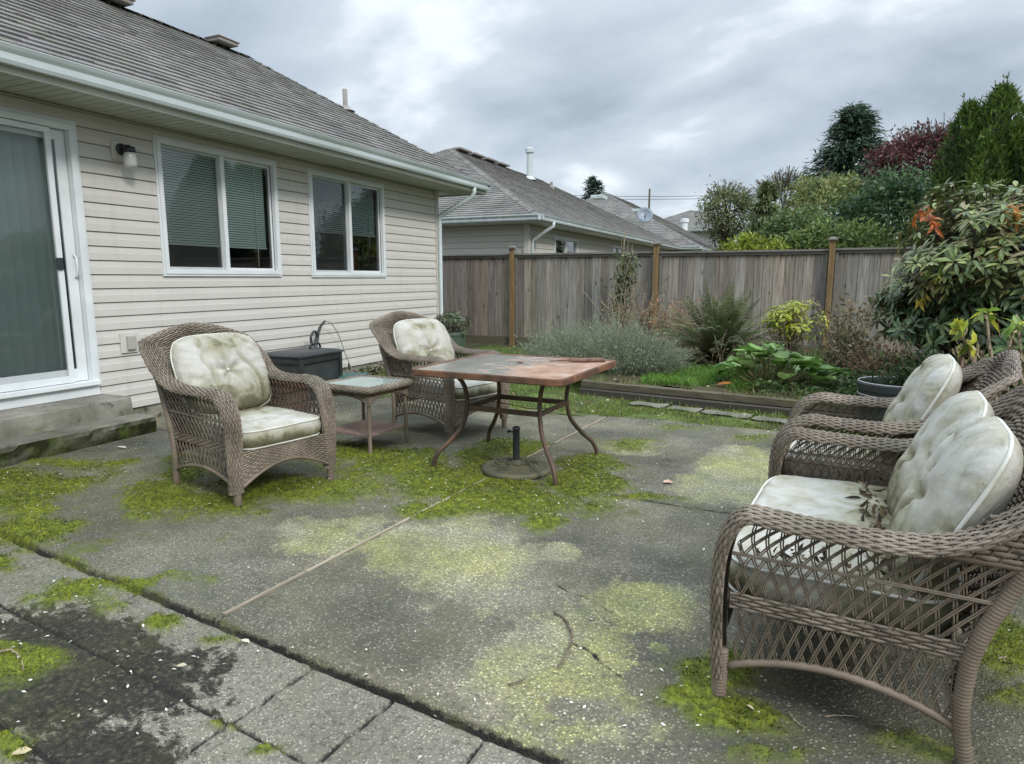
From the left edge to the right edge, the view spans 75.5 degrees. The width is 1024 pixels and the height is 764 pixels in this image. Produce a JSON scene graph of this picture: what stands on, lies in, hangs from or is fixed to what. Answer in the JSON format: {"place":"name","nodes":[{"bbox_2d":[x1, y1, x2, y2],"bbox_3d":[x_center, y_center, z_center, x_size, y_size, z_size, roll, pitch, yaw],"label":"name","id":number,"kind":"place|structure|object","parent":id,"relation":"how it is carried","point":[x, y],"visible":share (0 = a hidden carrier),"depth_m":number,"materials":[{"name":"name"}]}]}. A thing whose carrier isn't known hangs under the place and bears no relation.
{"place":"outdoors","nodes":[
{"label":"outdoors","id":0,"kind":"place"},
{"bbox_2d":[0,395,1023,763],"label":"patio","id":1,"kind":"structure","parent":0,"point":[474,599],"depth_m":2.62,"materials":[{"name":"concrete"}]},
{"bbox_2d":[0,649,23,670],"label":"twig","id":2,"kind":"object","parent":1,"relation":"on","point":[12,650],"visible":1,"depth_m":2.39,"materials":[{"name":"beige wood"}]},
{"bbox_2d":[12,746,31,754],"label":"fallen leaf","id":3,"kind":"object","parent":1,"relation":"on","point":[23,750],"visible":1,"depth_m":1.90,"materials":[{"name":"beige plant"}]},
{"bbox_2d":[0,413,156,467],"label":"concrete step","id":4,"kind":"object","parent":1,"relation":"on","point":[15,450],"visible":0.83,"depth_m":5.26,"materials":[{"name":"grey concrete"}]},
{"bbox_2d":[0,394,132,439],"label":"concrete step","id":5,"kind":"object","parent":4,"relation":"on","point":[27,420],"visible":0.65,"depth_m":5.43,"materials":[{"name":"grey concrete"}]},
{"bbox_2d":[138,322,335,506],"bbox_3d":[-1.826,0.145,4.420,1.078,1.047,0.864,7,11,36],"label":"wicker armchair","id":6,"kind":"object","parent":1,"relation":"on","point":[217,378],"visible":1,"depth_m":4.28,"materials":[{"name":"wicker"}]},
{"bbox_2d":[268,374,309,411],"bbox_3d":[-2.276,0.122,6.645,0.322,0.374,0.375,3,9,18],"label":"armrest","id":7,"kind":"object","parent":1,"relation":"on","point":[303,407],"visible":0.25,"depth_m":6.55,"materials":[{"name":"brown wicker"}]},
{"bbox_2d":[266,342,343,399],"bbox_3d":[-2.398,-0.139,7.615,0.570,0.598,0.770,3,10,21],"label":"storage bin","id":8,"kind":"object","parent":1,"relation":"on","point":[324,364],"visible":0.54,"depth_m":7.40,"materials":[{"name":"black plastic"}]},
{"bbox_2d":[310,320,352,371],"bbox_3d":[-2.328,-0.399,8.663,0.238,0.816,0.943,3,9,17],"label":"garden sprayer","id":9,"kind":"object","parent":8,"relation":"on","point":[317,332],"visible":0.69,"depth_m":8.42,"materials":[{"name":"black plastic"}]},
{"bbox_2d":[325,374,412,453],"bbox_3d":[-1.183,0.252,5.363,0.591,0.537,0.591,5,10,28],"label":"side table","id":10,"kind":"object","parent":1,"relation":"on","point":[368,390],"visible":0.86,"depth_m":5.26,"materials":[{"name":"wicker"}]},
{"bbox_2d":[222,417,605,615],"bbox_3d":[-0.127,0.651,4.604,0.022,0.023,4.398,5,10,28],"label":"expansion strip","id":11,"kind":"object","parent":1,"relation":"on","point":[250,600],"visible":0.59,"depth_m":3.21,"materials":[{"name":"brown wood"}]},
{"bbox_2d":[369,310,509,439],"bbox_3d":[-0.671,-0.111,6.042,1.098,1.047,0.863,8,12,41],"label":"wicker armchair","id":12,"kind":"object","parent":1,"relation":"on","point":[417,339],"visible":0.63,"depth_m":5.90,"materials":[{"name":"wicker"}]},
{"bbox_2d":[0,402,1022,763],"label":"leaf litter","id":13,"kind":"object","parent":1,"relation":"on","point":[414,640],"visible":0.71,"depth_m":2.42,"materials":[{"name":"brown plant"}]},
{"bbox_2d":[0,404,1023,761],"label":"moss","id":14,"kind":"object","parent":1,"relation":"on","point":[294,488],"visible":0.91,"depth_m":4.10,"materials":[{"name":"green plant"}]},
{"bbox_2d":[411,353,615,485],"bbox_3d":[0.043,0.232,4.863,1.160,0.733,1.120,4,10,26],"label":"patio table","id":15,"kind":"object","parent":1,"relation":"on","point":[541,371],"visible":1,"depth_m":4.67,"materials":[{"name":"metal"}]},
{"bbox_2d":[549,358,605,361],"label":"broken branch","id":16,"kind":"object","parent":15,"relation":"on","point":[586,360],"visible":1,"depth_m":4.94,"materials":[{"name":"brown wood"}]},
{"bbox_2d":[481,426,550,480],"bbox_3d":[0.030,0.471,4.656,0.496,0.322,0.496,4,10,24],"label":"umbrella base","id":17,"kind":"object","parent":1,"relation":"on","point":[516,466],"visible":0.99,"depth_m":4.60,"materials":[{"name":"concrete"}]},
{"bbox_2d":[508,677,525,684],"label":"twig","id":18,"kind":"object","parent":1,"relation":"on","point":[519,681],"visible":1,"depth_m":2.22,"materials":[{"name":"brown wood"}]},
{"bbox_2d":[553,610,572,666],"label":"twig","id":19,"kind":"object","parent":1,"relation":"on","point":[568,625],"visible":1,"depth_m":2.52,"materials":[{"name":"wood"}]},
{"bbox_2d":[789,714,805,727],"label":"twig","id":20,"kind":"object","parent":1,"relation":"on","point":[791,715],"visible":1,"depth_m":2.03,"materials":[{"name":"wood"}]},
{"bbox_2d":[824,715,858,716],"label":"twig","id":21,"kind":"object","parent":1,"relation":"on","point":[839,715],"visible":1,"depth_m":2.05,"materials":[{"name":"wood"}]},
{"bbox_2d":[709,383,1023,763],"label":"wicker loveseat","id":22,"kind":"object","parent":1,"relation":"on","point":[953,490],"visible":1,"depth_m":1.94,"materials":[{"name":"wicker"}]},
{"bbox_2d":[737,539,961,584],"bbox_3d":[1.035,0.563,2.076,0.629,0.085,0.196,4,10,24],"label":"seat cushion","id":23,"kind":"object","parent":22,"relation":"on","point":[823,558],"visible":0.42,"depth_m":2.09,"materials":[{"name":"white fabric"}]},
{"bbox_2d":[845,469,911,650],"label":"dead leaves","id":24,"kind":"object","parent":22,"relation":"on","point":[882,513],"visible":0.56,"depth_m":2.49,"materials":[{"name":"brown plant"}]},
{"bbox_2d":[768,350,1021,486],"bbox_3d":[1.903,0.319,3.389,1.018,1.022,0.884,5,10,28],"label":"wicker armchair","id":25,"kind":"object","parent":1,"relation":"on","point":[932,384],"visible":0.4,"depth_m":3.15,"materials":[{"name":"wicker"}]},
{"bbox_2d":[125,0,1023,237],"label":"sky","id":26,"kind":"structure","parent":0,"point":[664,97],"materials":[{"name":"grey"}]},
{"bbox_2d":[580,195,787,199],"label":"power line","id":27,"kind":"object","parent":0,"point":[650,199],"visible":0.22,"depth_m":60.00,"materials":[{"name":"black plastic"}]},
{"bbox_2d":[373,345,1020,444],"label":"lawn","id":28,"kind":"structure","parent":0,"point":[552,395],"depth_m":7.16,"materials":[{"name":"green plant"}]},
{"bbox_2d":[338,372,368,378],"bbox_3d":[-1.878,0.018,7.868,0.284,0.220,0.371,0,9,1],"label":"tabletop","id":29,"kind":"object","parent":28,"relation":"on","point":[348,374],"visible":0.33,"depth_m":7.84,"materials":[{"name":"teal glass"}]},
{"bbox_2d":[343,362,396,374],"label":"dead leaves","id":30,"kind":"object","parent":28,"relation":"on","point":[378,371],"visible":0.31,"depth_m":9.39,"materials":[{"name":"brown plant"}]},
{"bbox_2d":[434,309,471,358],"bbox_3d":[-0.990,-0.770,10.810,0.717,0.863,0.651,4,10,24],"label":"green pot","id":31,"kind":"object","parent":28,"relation":"on","point":[458,336],"visible":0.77,"depth_m":10.64,"materials":[{"name":"green plant"}]},
{"bbox_2d":[364,344,597,409],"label":"grass","id":32,"kind":"structure","parent":28,"relation":"on","point":[521,388],"depth_m":8.07,"materials":[{"name":"green plant"}]},
{"bbox_2d":[603,230,643,336],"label":"climbing plant","id":33,"kind":"object","parent":28,"relation":"on","point":[628,271],"visible":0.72,"depth_m":11.83,"materials":[{"name":"green plant"}]},
{"bbox_2d":[628,401,670,408],"bbox_3d":[1.487,0.245,7.128,0.390,0.040,0.251,7,11,37],"label":"edging stone","id":34,"kind":"object","parent":28,"relation":"on","point":[657,405],"visible":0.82,"depth_m":7.08,"materials":[{"name":"grey stone"}]},
{"bbox_2d":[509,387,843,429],"bbox_3d":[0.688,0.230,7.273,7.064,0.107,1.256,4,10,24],"label":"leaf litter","id":35,"kind":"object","parent":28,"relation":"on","point":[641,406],"visible":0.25,"depth_m":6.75,"materials":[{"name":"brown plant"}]},
{"bbox_2d":[665,405,704,412],"bbox_3d":[1.803,0.284,6.883,0.330,0.040,0.251,7,11,37],"label":"edging stone","id":36,"kind":"object","parent":28,"relation":"on","point":[696,410],"visible":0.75,"depth_m":6.83,"materials":[{"name":"grey stone"}]},
{"bbox_2d":[442,237,960,355],"bbox_3d":[4.119,-1.427,11.309,16.083,2.005,0.175,4,10,24],"label":"wooden fence","id":37,"kind":"object","parent":28,"relation":"on","point":[499,299],"visible":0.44,"depth_m":12.02,"materials":[{"name":"brown wood"}]},
{"bbox_2d":[557,395,876,436],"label":"grass","id":38,"kind":"structure","parent":28,"relation":"on","point":[606,407],"depth_m":6.67,"materials":[{"name":"green plant"}]},
{"bbox_2d":[580,375,854,419],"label":"bed weeds","id":39,"kind":"object","parent":28,"relation":"on","point":[736,390],"visible":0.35,"depth_m":6.93,"materials":[{"name":"green plant"}]},
{"bbox_2d":[700,410,754,418],"bbox_3d":[2.161,0.323,6.635,0.470,0.040,0.251,7,11,37],"label":"edging stone","id":40,"kind":"object","parent":28,"relation":"on","point":[722,413],"visible":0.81,"depth_m":6.59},
{"bbox_2d":[751,416,787,422],"bbox_3d":[2.542,0.369,6.341,0.410,0.040,0.251,7,11,37],"label":"edging stone","id":41,"kind":"object","parent":28,"relation":"on","point":[772,419],"visible":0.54,"depth_m":6.35,"materials":[{"name":"grey stone"}]},
{"bbox_2d":[579,387,1019,437],"bbox_3d":[3.803,0.406,5.917,7.146,0.081,0.103,6,11,33],"label":"garden timber","id":42,"kind":"object","parent":28,"relation":"on","point":[703,403],"visible":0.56,"depth_m":7.06,"materials":[{"name":"brown wood"}]},
{"bbox_2d":[581,379,857,413],"bbox_3d":[3.828,0.313,5.958,7.146,0.081,0.103,6,11,33],"label":"garden timber","id":43,"kind":"object","parent":42,"relation":"on","point":[752,399],"visible":0.59,"depth_m":7.05,"materials":[{"name":"brown wood"}]},
{"bbox_2d":[857,376,902,421],"bbox_3d":[3.520,0.201,6.063,0.660,0.420,0.660,4,10,24],"label":"black pot","id":44,"kind":"object","parent":28,"relation":"on","point":[867,388],"visible":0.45,"depth_m":5.93,"materials":[{"name":"plastic"}]},
{"bbox_2d":[464,300,1016,502],"bbox_3d":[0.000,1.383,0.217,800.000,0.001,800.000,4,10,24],"label":"ground","id":45,"kind":"structure","parent":0,"point":[472,345],"depth_m":13.88,"materials":[{"name":"soil"}]},
{"bbox_2d":[0,0,491,414],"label":"house","id":46,"kind":"structure","parent":45,"relation":"on","point":[156,175],"depth_m":6.70,"materials":[{"name":"beige"}]},
{"bbox_2d":[0,106,101,409],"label":"sliding door","id":47,"kind":"structure","parent":46,"relation":"in","point":[48,337],"depth_m":5.63,"materials":[{"name":"white plastic"}]},
{"bbox_2d":[152,135,281,275],"bbox_3d":[-3.161,-1.832,7.205,0.117,1.344,1.614,4,10,24],"label":"window","id":48,"kind":"structure","parent":46,"relation":"in","point":[159,143],"depth_m":7.12,"materials":[{"name":"white plastic"}]},
{"bbox_2d":[306,168,386,276],"bbox_3d":[-2.270,-2.132,9.147,0.117,1.354,1.629,4,10,24],"label":"window","id":49,"kind":"structure","parent":46,"relation":"in","point":[347,225],"depth_m":9.08,"materials":[{"name":"white plastic"}]},
{"bbox_2d":[433,147,680,330],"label":"house","id":50,"kind":"structure","parent":45,"relation":"on","point":[525,213],"depth_m":18.05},
{"bbox_2d":[554,236,577,252],"bbox_3d":[1.526,-3.613,18.788,0.083,0.944,1.944,4,10,24],"label":"window","id":51,"kind":"structure","parent":50,"relation":"in","point":[564,239],"depth_m":18.72,"materials":[{"name":"white plastic"}]},
{"bbox_2d":[612,245,624,251],"bbox_3d":[3.798,-4.391,23.736,0.083,0.944,1.544,4,10,24],"label":"window","id":52,"kind":"structure","parent":50,"relation":"in","point":[615,248],"depth_m":23.59,"materials":[{"name":"white glass"}]},
{"bbox_2d":[637,207,652,227],"bbox_3d":[6.355,-7.828,31.620,0.632,1.056,0.530,-7,11,-38],"label":"satellite dish","id":53,"kind":"object","parent":50,"relation":"on","point":[644,214],"visible":0.99,"depth_m":31.67,"materials":[{"name":"metal"}]},
{"bbox_2d":[580,174,605,199],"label":"fir tree","id":54,"kind":"object","parent":45,"relation":"on","point":[593,187],"visible":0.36,"depth_m":60.16,"materials":[{"name":"green plant"}]},
{"bbox_2d":[568,193,718,302],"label":"house","id":55,"kind":"structure","parent":45,"relation":"on","point":[685,240],"depth_m":35.30,"materials":[{"name":"grey"}]},
{"bbox_2d":[680,218,688,229],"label":"flue pipe","id":56,"kind":"object","parent":55,"relation":"attached to","point":[684,223],"visible":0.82,"depth_m":45.93,"materials":[{"name":"white plastic"}]},
{"bbox_2d":[648,189,650,208],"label":"utility pole","id":57,"kind":"object","parent":45,"relation":"on","point":[649,199],"visible":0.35,"depth_m":50.73,"materials":[{"name":"grey metal"}]},
{"bbox_2d":[574,192,794,196],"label":"power line","id":58,"kind":"object","parent":57,"relation":"attached to","point":[643,196],"visible":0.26,"depth_m":59.95,"materials":[{"name":"black plastic"}]},
{"bbox_2d":[664,210,748,244],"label":"house","id":59,"kind":"structure","parent":45,"relation":"on","point":[690,215],"depth_m":59.56,"materials":[{"name":"grey"}]},
{"bbox_2d":[694,175,759,296],"bbox_3d":[11.171,-7.218,33.747,3.773,6.584,3.608,4,10,24],"label":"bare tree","id":60,"kind":"object","parent":45,"relation":"on","point":[722,222],"visible":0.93,"depth_m":33.20,"materials":[{"name":"green plant"}]},
{"bbox_2d":[710,229,794,321],"bbox_3d":[5.224,-2.118,14.490,2.028,2.488,1.671,4,10,24],"label":"golden shrub","id":61,"kind":"object","parent":45,"relation":"on","point":[751,241],"visible":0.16,"depth_m":14.15,"materials":[{"name":"yellow plant"}]},
{"bbox_2d":[734,179,792,312],"bbox_3d":[9.912,-5.265,25.677,3.824,5.125,3.994,4,10,24],"label":"cedar tree","id":62,"kind":"object","parent":45,"relation":"on","point":[767,193],"visible":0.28,"depth_m":25.31,"materials":[{"name":"green plant"}]},
{"bbox_2d":[731,166,816,225],"bbox_3d":[13.993,-7.597,34.507,4.766,7.098,3.465,0,9,2],"label":"bare tree","id":63,"kind":"object","parent":45,"relation":"on","point":[785,181],"visible":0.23,"depth_m":33.90,"materials":[{"name":"green plant"}]},
{"bbox_2d":[755,202,838,280],"bbox_3d":[7.838,-3.175,18.143,2.623,3.448,2.488,4,10,24],"label":"broadleaf tree","id":64,"kind":"object","parent":45,"relation":"on","point":[783,222],"visible":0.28,"depth_m":17.74,"materials":[{"name":"green plant"}]},
{"bbox_2d":[776,166,891,236],"bbox_3d":[10.250,-4.441,21.193,3.962,4.998,3.553,4,10,24],"label":"broadleaf tree","id":65,"kind":"object","parent":45,"relation":"on","point":[838,187],"visible":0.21,"depth_m":20.73,"materials":[{"name":"green plant"}]},
{"bbox_2d":[780,100,897,209],"bbox_3d":[15.004,-7.854,29.693,6.118,8.992,5.532,4,10,24],"label":"fir tree","id":66,"kind":"object","parent":45,"relation":"on","point":[853,128],"visible":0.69,"depth_m":28.72,"materials":[{"name":"green plant"}]},
{"bbox_2d":[771,212,910,301],"bbox_3d":[6.988,-2.233,14.175,3.037,2.819,1.926,4,10,24],"label":"broadleaf tree","id":67,"kind":"object","parent":45,"relation":"on","point":[845,235],"visible":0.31,"depth_m":13.83,"materials":[{"name":"green plant"}]},
{"bbox_2d":[813,156,945,313],"bbox_3d":[8.993,-3.095,15.416,3.727,4.142,3.138,4,10,24],"label":"broadleaf tree","id":68,"kind":"object","parent":45,"relation":"on","point":[890,185],"visible":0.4,"depth_m":14.82,"materials":[{"name":"green plant"}]},
{"bbox_2d":[856,114,956,226],"bbox_3d":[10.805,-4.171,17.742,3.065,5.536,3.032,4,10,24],"label":"plum tree","id":69,"kind":"object","parent":45,"relation":"on","point":[916,144],"visible":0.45,"depth_m":17.02,"materials":[{"name":"purple plant"}]},
{"bbox_2d":[910,72,1023,246],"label":"hedge tree","id":70,"kind":"object","parent":45,"relation":"on","point":[988,141],"visible":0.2,"depth_m":11.06,"materials":[{"name":"green plant"}]},
{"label":"ground cover","id":71,"kind":"object","parent":45,"relation":"on","visible":0},
{"bbox_2d":[949,301,1023,400],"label":"shrub","id":72,"kind":"object","parent":71,"relation":"on","point":[1014,327],"visible":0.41,"depth_m":4.72,"materials":[{"name":"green plant"}]},
{"bbox_2d":[981,314,1023,384],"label":"green stalk plant","id":73,"kind":"object","parent":71,"relation":"on","point":[1021,344],"visible":0.36,"depth_m":4.87,"materials":[{"name":"green plant"}]},
{"bbox_2d":[584,346,978,398],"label":"garden soil","id":74,"kind":"structure","parent":0,"point":[711,387],"depth_m":7.80,"materials":[{"name":"brown soil"}]},
{"bbox_2d":[509,303,704,381],"bbox_3d":[1.159,-0.525,8.603,2.723,1.007,1.848,4,10,24],"label":"lavender bush","id":75,"kind":"object","parent":74,"relation":"on","point":[633,355],"visible":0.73,"depth_m":8.34,"materials":[{"name":"green plant"}]},
{"bbox_2d":[582,278,668,340],"bbox_3d":[1.872,-1.143,11.238,1.481,1.235,1.142,4,10,24],"label":"dried perennial","id":76,"kind":"object","parent":74,"relation":"on","point":[633,308],"visible":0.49,"depth_m":11.11,"materials":[{"name":"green plant"}]},
{"bbox_2d":[624,297,715,348],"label":"rusty shrub","id":77,"kind":"object","parent":74,"relation":"on","point":[662,314],"visible":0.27,"depth_m":11.10,"materials":[{"name":"brown plant"}]},
{"bbox_2d":[641,361,762,390],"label":"bed weeds","id":78,"kind":"object","parent":74,"relation":"on","point":[702,375],"visible":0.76,"depth_m":7.68,"materials":[{"name":"green plant"}]},
{"bbox_2d":[692,329,737,365],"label":"dried stalks","id":79,"kind":"object","parent":74,"relation":"on","point":[720,357],"visible":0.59,"depth_m":8.71,"materials":[{"name":"brown plant"}]},
{"bbox_2d":[638,277,818,361],"bbox_3d":[2.961,-0.877,9.241,2.736,1.230,2.606,4,10,24],"label":"sword fern","id":80,"kind":"object","parent":74,"relation":"on","point":[718,322],"visible":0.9,"depth_m":9.11,"materials":[{"name":"green plant"}]},
{"bbox_2d":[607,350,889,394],"bbox_3d":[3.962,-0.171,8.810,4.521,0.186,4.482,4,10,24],"label":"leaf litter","id":81,"kind":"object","parent":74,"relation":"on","point":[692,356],"visible":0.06,"depth_m":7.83,"materials":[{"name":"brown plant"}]},
{"bbox_2d":[710,342,850,389],"bbox_3d":[2.929,-0.160,7.299,1.485,0.517,1.170,4,10,24],"label":"broad leaved plant","id":82,"kind":"object","parent":74,"relation":"on","point":[755,354],"visible":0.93,"depth_m":7.18,"materials":[{"name":"green plant"}]},
{"bbox_2d":[759,300,828,363],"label":"yellow green shrub","id":83,"kind":"object","parent":74,"relation":"on","point":[790,321],"visible":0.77,"depth_m":9.02,"materials":[{"name":"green plant"}]},
{"bbox_2d":[744,362,910,398],"bbox_3d":[4.092,0.037,7.188,2.924,0.249,2.214,4,10,24],"label":"ground cover","id":84,"kind":"object","parent":74,"relation":"on","point":[796,383],"visible":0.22,"depth_m":7.12,"materials":[{"name":"green plant"}]},
{"bbox_2d":[734,345,928,398],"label":"bed weeds","id":85,"kind":"object","parent":74,"relation":"on","point":[813,352],"visible":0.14,"depth_m":7.50,"materials":[{"name":"green plant"}]},
{"bbox_2d":[793,293,903,369],"bbox_3d":[4.216,-0.590,8.356,1.197,1.066,1.070,-3,9,-18],"label":"dried shrub","id":86,"kind":"object","parent":74,"relation":"on","point":[843,335],"visible":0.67,"depth_m":8.25,"materials":[{"name":"brown plant"}]},
{"bbox_2d":[804,335,927,377],"bbox_3d":[4.241,-0.195,7.596,1.445,0.649,1.392,-6,11,-34],"label":"dried shrub","id":87,"kind":"object","parent":74,"relation":"on","point":[893,361],"visible":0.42,"depth_m":7.67,"materials":[{"name":"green plant"}]},
{"bbox_2d":[864,334,1023,396],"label":"shrub","id":88,"kind":"object","parent":74,"relation":"on","point":[905,374],"visible":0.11,"depth_m":6.00,"materials":[{"name":"green plant"}]},
{"bbox_2d":[869,174,1023,387],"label":"rhododendron","id":89,"kind":"object","parent":74,"relation":"on","point":[966,262],"visible":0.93,"depth_m":5.98,"materials":[{"name":"green plant"}]}
]}

